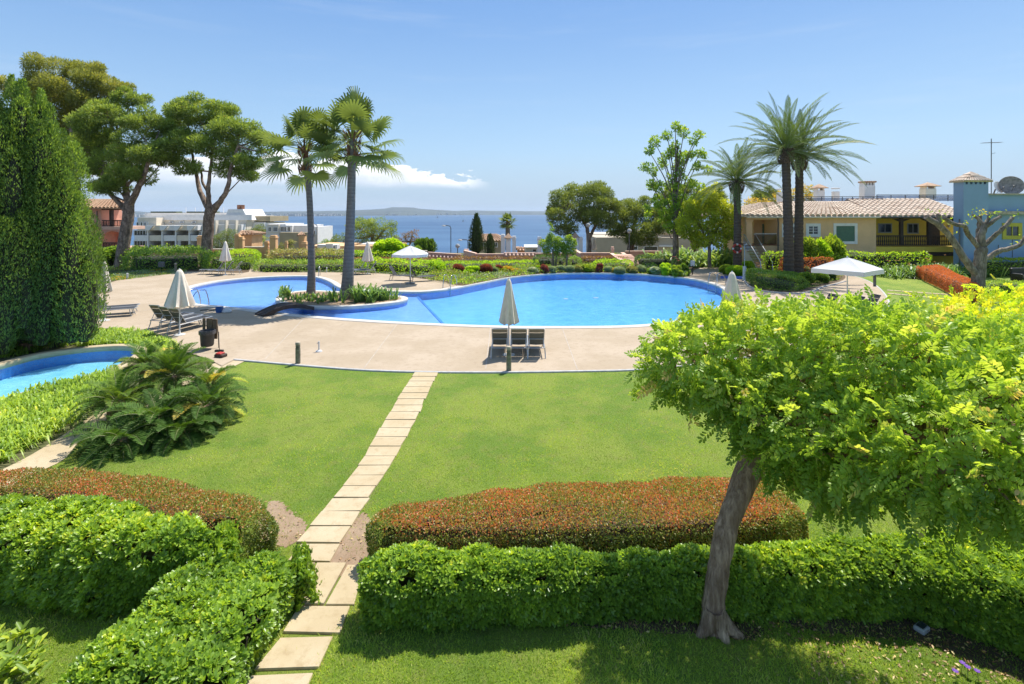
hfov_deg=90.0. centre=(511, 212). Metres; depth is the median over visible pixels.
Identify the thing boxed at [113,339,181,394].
cycad
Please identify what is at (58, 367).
pool water
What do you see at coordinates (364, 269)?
sun lounger
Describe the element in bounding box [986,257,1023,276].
hedge
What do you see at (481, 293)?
pool water
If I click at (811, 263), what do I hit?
hedge
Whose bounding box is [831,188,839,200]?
chimney
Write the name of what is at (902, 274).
strap leaf plant
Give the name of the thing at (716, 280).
pool ladder
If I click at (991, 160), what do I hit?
antenna
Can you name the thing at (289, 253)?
garden wall
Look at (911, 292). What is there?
path
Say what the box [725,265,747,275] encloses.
shrub
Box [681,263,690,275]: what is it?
shrub
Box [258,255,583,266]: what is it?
ground cover
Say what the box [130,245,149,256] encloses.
shrub
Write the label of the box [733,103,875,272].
date palm
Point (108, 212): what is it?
house
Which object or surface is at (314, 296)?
strap leaf plant
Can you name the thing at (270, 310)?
footbridge
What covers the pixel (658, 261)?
hedge
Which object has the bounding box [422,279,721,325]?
pool floor
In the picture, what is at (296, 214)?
town
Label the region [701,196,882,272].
house
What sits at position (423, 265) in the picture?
ground cover
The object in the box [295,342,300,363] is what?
bollard
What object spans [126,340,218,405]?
cycad
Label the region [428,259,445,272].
shrub
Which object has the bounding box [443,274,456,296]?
pool ladder
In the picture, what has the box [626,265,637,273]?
shrub
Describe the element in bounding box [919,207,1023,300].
pruned tree
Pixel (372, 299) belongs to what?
strap leaf plant
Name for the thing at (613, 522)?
clipped hedge
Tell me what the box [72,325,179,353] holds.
strap leaf border
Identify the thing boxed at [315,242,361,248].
house
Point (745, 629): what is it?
soil patch
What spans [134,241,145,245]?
window
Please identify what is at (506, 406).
lawn
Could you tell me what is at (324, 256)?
hedge
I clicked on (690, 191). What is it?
pine tree
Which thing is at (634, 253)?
garden wall
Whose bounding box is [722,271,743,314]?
closed parasol
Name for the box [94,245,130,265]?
shrub
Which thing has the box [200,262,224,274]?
sun lounger
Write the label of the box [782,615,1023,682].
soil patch
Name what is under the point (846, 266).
open parasol
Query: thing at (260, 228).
round tree
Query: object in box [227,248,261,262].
hedge
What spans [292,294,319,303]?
strap leaf plant
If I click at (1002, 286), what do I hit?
hedge
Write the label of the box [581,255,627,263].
hedge
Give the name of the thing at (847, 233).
window
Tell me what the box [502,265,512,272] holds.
shrub
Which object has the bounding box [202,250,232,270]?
hedge
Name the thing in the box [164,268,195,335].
closed parasol
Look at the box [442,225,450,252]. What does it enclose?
street lamp
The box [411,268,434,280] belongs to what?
sun lounger
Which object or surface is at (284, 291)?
strap leaf plant
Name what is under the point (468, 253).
garden wall
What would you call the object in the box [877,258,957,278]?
strap leaf plant
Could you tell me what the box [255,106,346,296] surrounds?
fan palm
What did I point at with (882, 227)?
window
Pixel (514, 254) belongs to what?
garden wall
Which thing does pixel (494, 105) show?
sky
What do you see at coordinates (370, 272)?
ground cover
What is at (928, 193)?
chimney
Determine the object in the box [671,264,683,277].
shrub
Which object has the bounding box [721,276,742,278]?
shower mat
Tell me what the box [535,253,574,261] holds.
garden wall
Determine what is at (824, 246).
shrub
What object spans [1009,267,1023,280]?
garden sofa
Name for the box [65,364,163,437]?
cycad
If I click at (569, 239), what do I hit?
leafy tree
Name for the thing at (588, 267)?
shrub
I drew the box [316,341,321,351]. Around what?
foot shower
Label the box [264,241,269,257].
pillar
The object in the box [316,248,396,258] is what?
hedge
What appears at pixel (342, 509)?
path
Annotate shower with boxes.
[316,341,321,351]
[742,243,746,279]
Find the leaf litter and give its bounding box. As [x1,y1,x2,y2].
[257,497,1019,683]
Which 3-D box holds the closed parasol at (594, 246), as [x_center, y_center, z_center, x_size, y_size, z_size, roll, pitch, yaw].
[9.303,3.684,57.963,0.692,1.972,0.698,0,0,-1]
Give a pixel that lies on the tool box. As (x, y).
(220, 354)
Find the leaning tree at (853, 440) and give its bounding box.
[623,283,1023,644]
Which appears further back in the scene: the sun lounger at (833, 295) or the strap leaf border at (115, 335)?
the sun lounger at (833, 295)
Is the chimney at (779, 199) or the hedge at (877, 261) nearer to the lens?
the hedge at (877, 261)
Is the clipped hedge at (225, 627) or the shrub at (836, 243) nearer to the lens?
the clipped hedge at (225, 627)
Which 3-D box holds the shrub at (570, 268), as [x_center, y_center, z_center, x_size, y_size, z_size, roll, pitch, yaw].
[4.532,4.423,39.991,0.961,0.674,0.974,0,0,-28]
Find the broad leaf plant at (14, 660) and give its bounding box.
[0,619,53,683]
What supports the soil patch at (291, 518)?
on the lawn at (506, 406)
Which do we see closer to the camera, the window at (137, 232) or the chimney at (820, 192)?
the chimney at (820, 192)
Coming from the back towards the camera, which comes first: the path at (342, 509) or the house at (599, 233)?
the house at (599, 233)
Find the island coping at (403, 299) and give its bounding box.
[275,290,407,309]
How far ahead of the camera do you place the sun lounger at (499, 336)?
16.53 m
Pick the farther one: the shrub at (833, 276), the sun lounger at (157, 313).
the shrub at (833, 276)
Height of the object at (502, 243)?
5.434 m
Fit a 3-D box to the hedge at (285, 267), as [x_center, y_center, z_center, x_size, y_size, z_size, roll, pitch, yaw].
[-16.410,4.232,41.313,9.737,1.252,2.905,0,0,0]
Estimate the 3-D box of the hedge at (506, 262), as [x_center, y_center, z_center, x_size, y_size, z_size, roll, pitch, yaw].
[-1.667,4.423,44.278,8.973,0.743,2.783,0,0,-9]
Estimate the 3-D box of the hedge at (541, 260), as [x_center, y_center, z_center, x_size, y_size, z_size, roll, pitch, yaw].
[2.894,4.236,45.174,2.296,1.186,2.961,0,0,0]
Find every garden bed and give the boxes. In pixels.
[100,254,707,285]
[285,291,400,305]
[749,273,844,291]
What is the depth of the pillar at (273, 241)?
52.60 m
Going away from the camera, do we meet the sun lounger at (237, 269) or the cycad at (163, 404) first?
the cycad at (163, 404)
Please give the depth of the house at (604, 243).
76.00 m
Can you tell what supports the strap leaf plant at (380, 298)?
on the garden bed at (339, 302)
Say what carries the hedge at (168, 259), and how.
on the garden bed at (247, 270)
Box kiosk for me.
[238,230,265,245]
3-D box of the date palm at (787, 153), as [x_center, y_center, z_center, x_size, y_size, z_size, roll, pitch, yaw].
[19.102,-2.103,36.152,9.250,13.508,8.703,0,0,0]
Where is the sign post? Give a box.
[690,260,694,273]
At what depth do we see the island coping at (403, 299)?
25.68 m
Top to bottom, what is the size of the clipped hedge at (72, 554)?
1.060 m
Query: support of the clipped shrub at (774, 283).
on the garden bed at (822, 284)
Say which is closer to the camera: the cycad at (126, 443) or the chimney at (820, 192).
the cycad at (126, 443)
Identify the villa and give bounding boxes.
[266,223,332,248]
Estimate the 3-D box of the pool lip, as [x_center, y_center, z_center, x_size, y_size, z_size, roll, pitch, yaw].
[-4.100,5.040,25.772,0.120,0.240,9.263,0,0,-19]
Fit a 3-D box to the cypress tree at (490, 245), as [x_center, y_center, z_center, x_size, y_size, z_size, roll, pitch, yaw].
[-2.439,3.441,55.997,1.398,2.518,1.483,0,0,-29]
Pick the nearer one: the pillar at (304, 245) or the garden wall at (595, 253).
the garden wall at (595, 253)
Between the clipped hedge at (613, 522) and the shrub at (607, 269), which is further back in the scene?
the shrub at (607, 269)
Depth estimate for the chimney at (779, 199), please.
49.00 m
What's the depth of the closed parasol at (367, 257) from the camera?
38.93 m
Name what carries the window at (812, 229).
in the house at (851, 225)
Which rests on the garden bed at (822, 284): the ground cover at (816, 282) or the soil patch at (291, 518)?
the ground cover at (816, 282)
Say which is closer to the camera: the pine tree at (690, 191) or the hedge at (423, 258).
the hedge at (423, 258)
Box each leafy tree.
[538,222,568,266]
[560,234,577,265]
[637,120,712,264]
[673,181,741,267]
[742,190,780,205]
[791,184,813,200]
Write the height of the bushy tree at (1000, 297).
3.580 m
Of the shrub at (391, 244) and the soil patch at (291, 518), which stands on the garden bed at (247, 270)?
the shrub at (391, 244)
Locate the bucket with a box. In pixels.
[215,305,223,312]
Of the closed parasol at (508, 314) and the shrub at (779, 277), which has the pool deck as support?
the closed parasol at (508, 314)
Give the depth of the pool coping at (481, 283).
38.14 m
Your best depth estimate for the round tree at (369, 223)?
74.63 m
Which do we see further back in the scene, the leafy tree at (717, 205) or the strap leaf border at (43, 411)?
the leafy tree at (717, 205)
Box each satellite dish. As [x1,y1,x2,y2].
[993,181,1004,192]
[998,176,1023,192]
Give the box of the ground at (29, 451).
[0,253,715,469]
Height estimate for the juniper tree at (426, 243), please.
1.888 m
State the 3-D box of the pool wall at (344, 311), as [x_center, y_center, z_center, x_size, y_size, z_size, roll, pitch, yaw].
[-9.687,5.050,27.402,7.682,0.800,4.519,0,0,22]
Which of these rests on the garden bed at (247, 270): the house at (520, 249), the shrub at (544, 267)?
the shrub at (544, 267)
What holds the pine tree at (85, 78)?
on the garden bed at (247, 270)
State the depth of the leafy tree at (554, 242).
41.37 m
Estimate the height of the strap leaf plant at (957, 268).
1.578 m
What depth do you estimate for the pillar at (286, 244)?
52.80 m
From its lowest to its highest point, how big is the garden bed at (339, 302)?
0.001 m
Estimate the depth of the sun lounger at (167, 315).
20.40 m
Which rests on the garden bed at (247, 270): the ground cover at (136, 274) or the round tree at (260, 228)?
the ground cover at (136, 274)
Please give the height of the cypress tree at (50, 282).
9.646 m
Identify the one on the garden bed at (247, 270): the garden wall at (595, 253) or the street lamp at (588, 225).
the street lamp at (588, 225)
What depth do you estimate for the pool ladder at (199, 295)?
25.91 m
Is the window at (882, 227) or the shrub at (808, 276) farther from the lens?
the window at (882, 227)
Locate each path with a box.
[3,360,243,485]
[246,372,437,683]
[887,290,950,299]
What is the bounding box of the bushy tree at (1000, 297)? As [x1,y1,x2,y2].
[904,273,1023,452]
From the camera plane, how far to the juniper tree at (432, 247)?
59.66 m
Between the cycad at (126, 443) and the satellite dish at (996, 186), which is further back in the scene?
the satellite dish at (996, 186)
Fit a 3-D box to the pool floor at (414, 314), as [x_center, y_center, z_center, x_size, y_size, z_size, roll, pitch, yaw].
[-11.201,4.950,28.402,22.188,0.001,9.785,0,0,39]
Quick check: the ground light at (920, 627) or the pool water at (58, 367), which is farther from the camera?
the pool water at (58, 367)
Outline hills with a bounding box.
[122,207,611,215]
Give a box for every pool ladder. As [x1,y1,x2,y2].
[189,289,208,307]
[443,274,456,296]
[708,272,725,293]
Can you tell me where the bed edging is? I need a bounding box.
[742,277,845,293]
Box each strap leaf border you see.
[0,342,74,358]
[0,365,121,463]
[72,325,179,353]
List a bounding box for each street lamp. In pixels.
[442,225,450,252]
[586,223,589,251]
[627,229,631,252]
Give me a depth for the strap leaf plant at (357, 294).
26.36 m
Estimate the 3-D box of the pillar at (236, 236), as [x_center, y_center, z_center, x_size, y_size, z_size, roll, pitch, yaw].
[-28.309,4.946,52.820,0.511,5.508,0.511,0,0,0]
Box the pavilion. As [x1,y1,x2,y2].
[253,216,288,234]
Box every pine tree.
[0,51,138,140]
[61,85,184,267]
[151,90,275,266]
[544,180,624,251]
[605,195,666,250]
[656,181,728,252]
[750,186,780,201]
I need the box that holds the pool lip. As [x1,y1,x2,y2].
[416,296,444,323]
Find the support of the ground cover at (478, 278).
on the garden bed at (247, 270)
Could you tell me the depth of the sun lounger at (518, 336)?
16.53 m
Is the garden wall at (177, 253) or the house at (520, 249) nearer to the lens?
the garden wall at (177, 253)
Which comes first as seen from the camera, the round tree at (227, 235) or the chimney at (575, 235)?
the chimney at (575, 235)
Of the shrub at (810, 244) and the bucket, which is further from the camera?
the shrub at (810, 244)
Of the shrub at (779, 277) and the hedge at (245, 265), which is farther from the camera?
the hedge at (245, 265)
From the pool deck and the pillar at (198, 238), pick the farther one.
the pillar at (198, 238)
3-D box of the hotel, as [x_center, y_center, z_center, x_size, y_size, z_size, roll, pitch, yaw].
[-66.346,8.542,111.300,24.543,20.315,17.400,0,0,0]
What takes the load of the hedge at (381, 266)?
on the garden bed at (247, 270)
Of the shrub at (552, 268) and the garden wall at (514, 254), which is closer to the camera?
the shrub at (552, 268)
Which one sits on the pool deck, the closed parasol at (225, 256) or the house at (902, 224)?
the closed parasol at (225, 256)
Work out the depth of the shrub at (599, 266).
39.75 m
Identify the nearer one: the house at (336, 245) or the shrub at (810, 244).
the shrub at (810, 244)
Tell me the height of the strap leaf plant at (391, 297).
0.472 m
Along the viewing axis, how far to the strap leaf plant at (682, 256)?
45.47 m
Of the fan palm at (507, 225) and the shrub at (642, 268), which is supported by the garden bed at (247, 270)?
the shrub at (642, 268)
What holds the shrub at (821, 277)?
on the garden bed at (822, 284)
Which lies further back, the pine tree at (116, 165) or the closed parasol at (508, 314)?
the pine tree at (116, 165)
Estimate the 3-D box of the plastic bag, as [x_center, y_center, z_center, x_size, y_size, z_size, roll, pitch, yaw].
[-13.335,4.545,23.934,0.425,0.250,0.364,0,0,-28]
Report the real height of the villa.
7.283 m
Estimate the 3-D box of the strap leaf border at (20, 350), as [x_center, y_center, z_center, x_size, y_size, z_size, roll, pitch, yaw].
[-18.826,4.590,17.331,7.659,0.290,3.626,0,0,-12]
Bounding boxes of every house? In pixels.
[82,199,144,247]
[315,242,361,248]
[354,242,406,249]
[471,234,500,252]
[516,246,524,251]
[524,245,536,252]
[586,229,702,252]
[593,232,610,234]
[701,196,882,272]
[845,195,952,265]
[949,171,1023,270]
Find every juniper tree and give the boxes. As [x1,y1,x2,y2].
[412,238,421,246]
[419,237,425,249]
[422,237,431,252]
[427,238,437,251]
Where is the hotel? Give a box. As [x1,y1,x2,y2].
[134,205,273,248]
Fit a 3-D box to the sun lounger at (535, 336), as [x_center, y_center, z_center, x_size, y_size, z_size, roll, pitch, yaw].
[0.790,4.188,17.187,0.592,0.977,1.681,0,0,0]
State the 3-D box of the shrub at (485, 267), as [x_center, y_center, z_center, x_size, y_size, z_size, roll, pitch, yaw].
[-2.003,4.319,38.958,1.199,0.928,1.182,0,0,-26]
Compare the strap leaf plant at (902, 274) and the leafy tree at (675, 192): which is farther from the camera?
the leafy tree at (675, 192)
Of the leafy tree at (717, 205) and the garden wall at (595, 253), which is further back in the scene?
the garden wall at (595, 253)
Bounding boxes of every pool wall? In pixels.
[0,351,132,379]
[191,274,721,299]
[285,302,406,313]
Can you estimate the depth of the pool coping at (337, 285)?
23.12 m
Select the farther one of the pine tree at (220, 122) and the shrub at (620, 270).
the pine tree at (220, 122)
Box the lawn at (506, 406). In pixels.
[0,274,1023,683]
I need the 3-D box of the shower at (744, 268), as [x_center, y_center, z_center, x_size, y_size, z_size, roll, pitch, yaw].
[16.075,3.399,35.308,0.280,2.542,0.451,0,0,0]
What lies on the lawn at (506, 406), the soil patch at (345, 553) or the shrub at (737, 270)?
the soil patch at (345, 553)
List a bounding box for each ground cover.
[96,257,253,276]
[99,257,254,280]
[111,268,184,279]
[111,268,185,279]
[113,268,186,280]
[257,255,679,265]
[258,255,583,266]
[298,270,426,277]
[300,269,422,275]
[419,264,690,280]
[422,262,690,281]
[424,262,690,284]
[424,263,686,283]
[751,272,842,290]
[752,273,842,289]
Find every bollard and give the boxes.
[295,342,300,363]
[506,346,510,370]
[873,275,875,285]
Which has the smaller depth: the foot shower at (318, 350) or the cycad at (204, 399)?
the cycad at (204, 399)
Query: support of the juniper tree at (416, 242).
on the hillside
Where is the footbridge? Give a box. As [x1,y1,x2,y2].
[255,302,313,316]
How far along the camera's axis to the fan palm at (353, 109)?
27.11 m
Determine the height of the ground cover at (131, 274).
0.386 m
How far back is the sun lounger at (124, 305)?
23.73 m
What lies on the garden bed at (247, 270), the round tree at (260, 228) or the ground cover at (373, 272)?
the ground cover at (373, 272)
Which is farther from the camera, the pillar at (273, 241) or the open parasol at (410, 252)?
the pillar at (273, 241)
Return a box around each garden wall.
[149,248,200,258]
[245,246,269,257]
[277,249,300,255]
[428,252,460,259]
[463,250,476,258]
[475,254,503,258]
[504,252,534,258]
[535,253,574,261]
[574,249,580,261]
[580,252,609,258]
[610,253,621,262]
[625,251,662,257]
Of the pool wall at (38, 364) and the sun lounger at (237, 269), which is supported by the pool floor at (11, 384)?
the pool wall at (38, 364)
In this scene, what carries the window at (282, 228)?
in the villa
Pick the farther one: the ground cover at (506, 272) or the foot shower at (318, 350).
the ground cover at (506, 272)
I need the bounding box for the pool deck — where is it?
[97,266,887,370]
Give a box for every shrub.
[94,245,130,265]
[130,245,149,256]
[372,237,405,253]
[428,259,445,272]
[453,263,464,270]
[462,265,479,273]
[479,263,492,273]
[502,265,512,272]
[527,267,538,274]
[540,264,548,273]
[548,266,556,272]
[556,265,565,272]
[565,265,574,272]
[575,265,582,272]
[581,264,595,271]
[595,263,603,272]
[603,266,612,272]
[613,266,625,273]
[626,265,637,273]
[637,264,646,272]
[649,266,660,274]
[659,262,671,276]
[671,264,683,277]
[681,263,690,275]
[718,264,729,273]
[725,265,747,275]
[742,261,754,271]
[744,267,809,291]
[777,271,797,279]
[796,271,815,283]
[803,235,821,258]
[812,273,829,282]
[815,236,833,261]
[823,233,846,261]
[828,274,836,279]
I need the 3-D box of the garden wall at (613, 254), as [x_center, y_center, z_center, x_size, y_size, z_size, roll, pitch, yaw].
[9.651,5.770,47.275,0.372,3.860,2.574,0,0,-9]
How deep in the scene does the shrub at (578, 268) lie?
39.72 m
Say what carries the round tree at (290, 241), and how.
on the hillside
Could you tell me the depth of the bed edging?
30.59 m
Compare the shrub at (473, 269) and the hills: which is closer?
the shrub at (473, 269)
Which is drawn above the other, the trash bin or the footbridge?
the footbridge
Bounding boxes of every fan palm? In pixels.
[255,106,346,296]
[300,85,404,299]
[498,211,516,249]
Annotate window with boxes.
[134,230,145,234]
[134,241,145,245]
[280,226,286,231]
[644,246,657,250]
[806,223,820,236]
[833,223,857,243]
[878,223,891,232]
[907,223,918,233]
[1002,223,1021,238]
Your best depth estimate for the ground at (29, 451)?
11.02 m
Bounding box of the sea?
[130,215,722,252]
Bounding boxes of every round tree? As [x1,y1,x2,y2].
[213,228,237,248]
[243,224,265,244]
[278,239,295,248]
[329,232,344,241]
[344,216,399,242]
[396,228,419,245]
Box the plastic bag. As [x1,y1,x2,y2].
[222,307,231,312]
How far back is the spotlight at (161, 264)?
39.93 m
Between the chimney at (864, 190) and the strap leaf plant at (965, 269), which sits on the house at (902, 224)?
the chimney at (864, 190)
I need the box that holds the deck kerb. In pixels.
[233,276,889,373]
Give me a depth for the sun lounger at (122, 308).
23.10 m
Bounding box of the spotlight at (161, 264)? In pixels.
[158,262,164,271]
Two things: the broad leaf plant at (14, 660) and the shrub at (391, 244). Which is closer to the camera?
the broad leaf plant at (14, 660)
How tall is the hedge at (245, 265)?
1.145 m
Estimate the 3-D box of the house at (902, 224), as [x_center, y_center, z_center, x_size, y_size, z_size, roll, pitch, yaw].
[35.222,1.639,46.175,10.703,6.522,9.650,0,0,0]
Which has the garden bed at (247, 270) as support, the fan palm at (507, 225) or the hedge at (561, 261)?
the hedge at (561, 261)
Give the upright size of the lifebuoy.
0.778 m
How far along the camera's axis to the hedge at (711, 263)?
43.87 m
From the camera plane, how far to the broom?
17.20 m
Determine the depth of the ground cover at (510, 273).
36.85 m
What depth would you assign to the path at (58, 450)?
10.05 m
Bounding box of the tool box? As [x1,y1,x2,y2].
[214,352,226,357]
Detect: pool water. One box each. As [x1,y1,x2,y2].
[1,349,131,392]
[192,274,720,324]
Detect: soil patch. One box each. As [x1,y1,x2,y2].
[256,500,307,547]
[331,512,369,575]
[537,618,764,639]
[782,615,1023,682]
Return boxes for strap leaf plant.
[272,285,294,297]
[277,292,304,301]
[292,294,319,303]
[300,290,335,299]
[317,294,338,303]
[326,282,383,302]
[351,285,391,302]
[370,287,402,300]
[384,291,397,300]
[641,247,732,267]
[675,245,732,266]
[874,258,917,278]
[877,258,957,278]
[895,254,970,280]
[929,262,1008,277]
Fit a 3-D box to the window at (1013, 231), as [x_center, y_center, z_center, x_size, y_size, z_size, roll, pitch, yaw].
[38.651,1.430,39.564,1.512,1.265,0.068,0,0,0]
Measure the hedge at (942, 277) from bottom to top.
1.067 m
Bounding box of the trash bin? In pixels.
[198,318,219,347]
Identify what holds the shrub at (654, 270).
on the garden bed at (247, 270)
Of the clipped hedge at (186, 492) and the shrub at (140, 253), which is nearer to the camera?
the clipped hedge at (186, 492)
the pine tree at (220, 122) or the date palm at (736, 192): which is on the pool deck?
the date palm at (736, 192)
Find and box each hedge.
[0,466,281,558]
[0,492,243,619]
[52,541,322,683]
[118,243,211,270]
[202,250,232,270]
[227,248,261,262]
[231,257,257,269]
[252,258,366,271]
[264,246,343,263]
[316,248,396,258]
[325,256,457,262]
[356,526,1023,660]
[363,255,445,274]
[364,475,811,571]
[444,259,539,268]
[451,254,537,262]
[533,254,555,265]
[554,255,568,265]
[567,255,581,264]
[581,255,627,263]
[592,258,633,266]
[634,254,674,266]
[702,255,724,267]
[760,250,932,271]
[778,256,833,272]
[916,264,982,303]
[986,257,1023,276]
[986,279,1023,298]
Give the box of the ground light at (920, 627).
[913,621,929,634]
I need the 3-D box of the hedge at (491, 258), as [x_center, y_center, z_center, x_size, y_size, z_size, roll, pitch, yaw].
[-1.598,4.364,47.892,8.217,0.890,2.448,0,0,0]
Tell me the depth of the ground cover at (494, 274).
36.45 m
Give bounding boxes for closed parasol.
[98,262,112,321]
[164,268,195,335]
[219,241,231,274]
[362,241,373,273]
[499,277,518,355]
[592,237,596,249]
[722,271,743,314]
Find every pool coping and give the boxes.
[0,344,146,392]
[189,275,724,328]
[464,273,687,287]
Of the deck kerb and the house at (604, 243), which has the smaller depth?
the deck kerb
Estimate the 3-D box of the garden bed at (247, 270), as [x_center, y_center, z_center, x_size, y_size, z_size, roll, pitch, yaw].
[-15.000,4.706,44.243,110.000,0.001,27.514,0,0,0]
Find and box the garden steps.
[614,254,638,265]
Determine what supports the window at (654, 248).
in the house at (604, 243)
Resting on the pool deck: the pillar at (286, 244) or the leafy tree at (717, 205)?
the leafy tree at (717, 205)
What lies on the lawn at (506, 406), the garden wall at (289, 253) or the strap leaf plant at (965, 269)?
the strap leaf plant at (965, 269)
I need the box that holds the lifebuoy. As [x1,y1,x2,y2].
[732,243,741,253]
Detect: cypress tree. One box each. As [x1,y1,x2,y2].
[0,73,110,354]
[468,213,485,253]
[483,233,495,253]
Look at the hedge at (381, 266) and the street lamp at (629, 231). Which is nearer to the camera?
the hedge at (381, 266)
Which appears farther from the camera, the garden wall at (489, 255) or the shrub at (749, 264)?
the garden wall at (489, 255)
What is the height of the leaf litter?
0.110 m
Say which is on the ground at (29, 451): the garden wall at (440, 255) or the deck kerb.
the garden wall at (440, 255)
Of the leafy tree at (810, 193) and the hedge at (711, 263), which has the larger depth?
the leafy tree at (810, 193)
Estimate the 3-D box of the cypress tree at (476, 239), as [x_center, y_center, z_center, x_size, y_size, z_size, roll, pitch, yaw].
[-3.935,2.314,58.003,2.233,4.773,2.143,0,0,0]
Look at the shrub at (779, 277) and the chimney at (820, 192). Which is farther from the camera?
the chimney at (820, 192)
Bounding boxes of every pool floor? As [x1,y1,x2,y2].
[0,360,122,397]
[191,280,440,323]
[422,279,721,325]
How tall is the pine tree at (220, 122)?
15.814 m
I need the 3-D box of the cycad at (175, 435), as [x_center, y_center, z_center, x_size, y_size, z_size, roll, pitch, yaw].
[-6.921,4.624,10.684,1.686,1.122,1.603,0,0,-38]
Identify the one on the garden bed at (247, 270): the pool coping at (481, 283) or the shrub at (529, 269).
the shrub at (529, 269)
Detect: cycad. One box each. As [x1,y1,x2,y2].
[62,405,176,468]
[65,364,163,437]
[98,385,205,453]
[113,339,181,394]
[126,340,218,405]
[136,399,222,456]
[161,373,248,434]
[177,362,248,410]
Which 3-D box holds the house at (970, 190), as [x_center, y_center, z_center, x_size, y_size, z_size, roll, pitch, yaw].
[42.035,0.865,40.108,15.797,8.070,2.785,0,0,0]
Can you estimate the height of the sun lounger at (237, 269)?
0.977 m
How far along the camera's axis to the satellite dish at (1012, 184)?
40.52 m
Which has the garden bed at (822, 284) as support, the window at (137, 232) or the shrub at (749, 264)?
the shrub at (749, 264)
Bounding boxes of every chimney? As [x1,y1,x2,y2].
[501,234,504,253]
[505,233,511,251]
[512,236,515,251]
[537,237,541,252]
[572,232,579,249]
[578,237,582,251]
[776,188,782,201]
[810,184,828,200]
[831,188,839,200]
[858,181,876,198]
[914,182,940,198]
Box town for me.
[134,213,481,216]
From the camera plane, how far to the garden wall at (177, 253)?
53.11 m
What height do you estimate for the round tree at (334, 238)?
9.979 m
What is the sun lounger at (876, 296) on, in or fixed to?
on the pool deck
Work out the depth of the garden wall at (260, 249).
53.00 m
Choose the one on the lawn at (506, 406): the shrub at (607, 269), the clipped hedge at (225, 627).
the clipped hedge at (225, 627)
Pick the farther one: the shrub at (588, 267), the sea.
the sea
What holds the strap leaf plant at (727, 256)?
on the garden bed at (247, 270)
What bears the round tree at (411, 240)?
on the hillside
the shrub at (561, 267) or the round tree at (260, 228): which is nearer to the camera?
the shrub at (561, 267)
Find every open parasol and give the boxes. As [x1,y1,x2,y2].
[392,245,427,283]
[811,256,883,303]
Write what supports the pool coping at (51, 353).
on the pool wall at (38, 364)
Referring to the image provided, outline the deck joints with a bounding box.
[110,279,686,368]
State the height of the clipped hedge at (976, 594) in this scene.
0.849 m
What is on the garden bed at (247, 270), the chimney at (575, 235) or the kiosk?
the chimney at (575, 235)
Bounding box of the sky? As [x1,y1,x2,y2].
[0,0,1023,211]
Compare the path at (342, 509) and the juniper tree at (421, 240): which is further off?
the juniper tree at (421, 240)
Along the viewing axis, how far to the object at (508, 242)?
53.50 m
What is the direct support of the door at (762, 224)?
in the house at (851, 225)
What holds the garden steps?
on the garden bed at (247, 270)
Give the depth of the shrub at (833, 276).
35.20 m
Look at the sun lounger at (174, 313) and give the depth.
20.05 m
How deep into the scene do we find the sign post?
38.65 m
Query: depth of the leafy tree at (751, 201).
55.79 m
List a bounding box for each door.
[762,224,763,242]
[931,223,939,243]
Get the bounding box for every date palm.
[687,136,782,265]
[716,92,857,270]
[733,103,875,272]
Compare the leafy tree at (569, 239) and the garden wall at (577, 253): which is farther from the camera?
the garden wall at (577, 253)
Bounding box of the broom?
[215,325,223,351]
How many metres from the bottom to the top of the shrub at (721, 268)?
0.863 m
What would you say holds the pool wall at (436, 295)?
on the pool floor at (554, 313)
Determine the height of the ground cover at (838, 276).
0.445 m
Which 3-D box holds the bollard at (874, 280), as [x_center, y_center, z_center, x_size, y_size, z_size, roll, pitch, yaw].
[23.123,4.285,32.645,0.177,0.771,0.172,0,0,0]
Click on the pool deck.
(246, 335)
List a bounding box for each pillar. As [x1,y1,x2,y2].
[196,235,201,246]
[234,234,240,254]
[237,237,244,253]
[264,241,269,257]
[269,235,278,257]
[284,241,287,254]
[301,241,307,255]
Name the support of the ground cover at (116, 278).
on the garden bed at (247, 270)
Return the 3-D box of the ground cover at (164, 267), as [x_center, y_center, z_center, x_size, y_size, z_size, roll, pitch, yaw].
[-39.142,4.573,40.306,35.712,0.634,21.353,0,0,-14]
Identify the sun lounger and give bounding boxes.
[98,296,139,313]
[98,301,137,315]
[148,305,193,328]
[157,306,203,331]
[166,308,212,332]
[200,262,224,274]
[207,261,233,273]
[216,261,241,274]
[354,262,375,273]
[389,266,412,279]
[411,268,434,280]
[490,328,508,358]
[510,328,527,358]
[527,328,545,358]
[806,293,839,311]
[868,293,880,304]
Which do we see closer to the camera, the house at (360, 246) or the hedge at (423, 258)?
the hedge at (423, 258)
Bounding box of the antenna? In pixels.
[986,139,1000,192]
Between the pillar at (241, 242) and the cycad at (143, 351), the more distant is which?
the pillar at (241, 242)
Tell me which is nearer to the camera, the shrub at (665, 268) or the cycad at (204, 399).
the cycad at (204, 399)
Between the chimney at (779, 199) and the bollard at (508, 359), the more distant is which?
the chimney at (779, 199)

